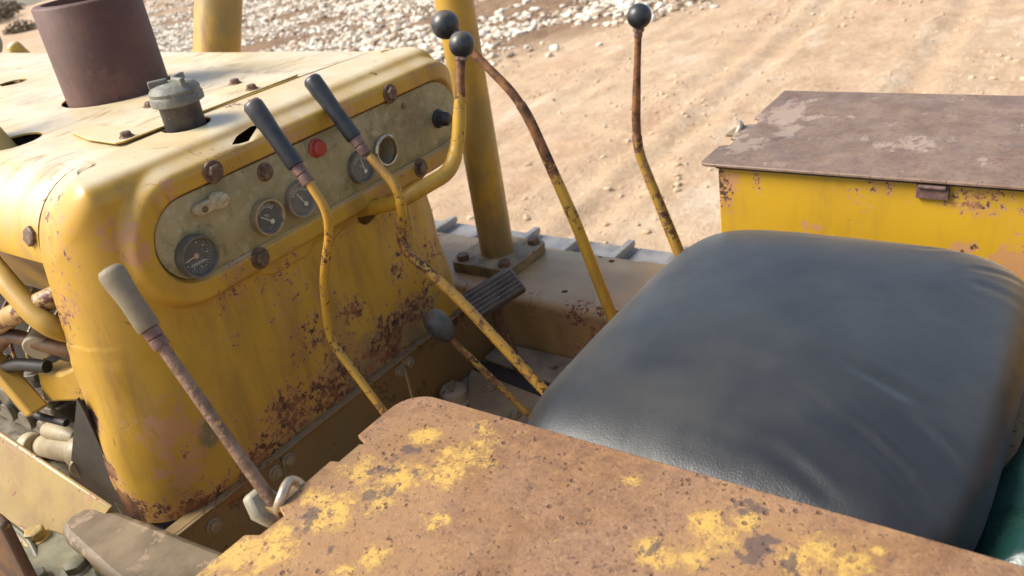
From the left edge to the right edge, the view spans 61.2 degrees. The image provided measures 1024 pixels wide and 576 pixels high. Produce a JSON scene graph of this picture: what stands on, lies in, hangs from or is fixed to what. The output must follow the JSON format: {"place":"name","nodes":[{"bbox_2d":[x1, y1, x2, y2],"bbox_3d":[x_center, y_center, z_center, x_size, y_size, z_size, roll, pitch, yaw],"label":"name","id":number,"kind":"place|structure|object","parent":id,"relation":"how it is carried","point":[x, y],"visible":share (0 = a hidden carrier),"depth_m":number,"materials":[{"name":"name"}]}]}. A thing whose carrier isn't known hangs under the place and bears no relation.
{"place":"outdoors","nodes":[
{"label":"outdoors","id":0,"kind":"place"},
{"bbox_2d":[0,0,1023,541],"bbox_3d":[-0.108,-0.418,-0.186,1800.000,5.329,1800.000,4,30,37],"label":"ground","id":1,"kind":"structure","parent":0,"point":[874,48],"depth_m":8.41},
{"bbox_2d":[0,1,19,20],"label":"shrub","id":2,"kind":"object","parent":1,"relation":"on","point":[4,12],"visible":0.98,"depth_m":76.32,"materials":[{"name":"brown plant"}]},
{"bbox_2d":[0,0,25,10],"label":"shrub","id":3,"kind":"object","parent":1,"relation":"on","point":[15,5],"visible":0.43,"depth_m":84.34,"materials":[{"name":"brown plant"}]},
{"bbox_2d":[1,19,36,34],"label":"shrub","id":4,"kind":"object","parent":1,"relation":"on","point":[19,26],"visible":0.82,"depth_m":70.37,"materials":[{"name":"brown plant"}]},
{"bbox_2d":[143,0,719,66],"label":"rubble","id":5,"kind":"object","parent":1,"relation":"on","point":[366,43],"visible":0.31,"depth_m":22.49,"materials":[{"name":"stone"}]},
{"bbox_2d":[0,0,1023,575],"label":"bulldozer","id":6,"kind":"object","parent":1,"relation":"on","point":[264,314],"visible":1,"depth_m":1.20,"materials":[{"name":"yellow paint"}]},
{"bbox_2d":[974,446,1023,565],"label":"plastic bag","id":7,"kind":"object","parent":6,"relation":"on","point":[1002,536],"visible":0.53,"depth_m":0.82,"materials":[{"name":"teal plastic"}]},
{"bbox_2d":[549,45,560,51],"bbox_3d":[0.636,-3.528,12.733,0.197,0.103,0.141,38,56,61],"label":"stone","id":8,"kind":"object","parent":1,"relation":"on","point":[554,48],"visible":0.96,"depth_m":12.68,"materials":[{"name":"stone"}]},
{"bbox_2d":[613,8,624,14],"bbox_3d":[1.706,-4.421,13.854,0.203,0.120,0.126,-13,23,3],"label":"stone","id":9,"kind":"object","parent":1,"relation":"on","point":[618,11],"visible":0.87,"depth_m":13.80,"materials":[{"name":"stone"}]},
{"bbox_2d":[431,0,1023,244],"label":"clods","id":10,"kind":"object","parent":1,"relation":"on","point":[608,188],"visible":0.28,"depth_m":8.13,"materials":[{"name":"beige soil"}]}
]}

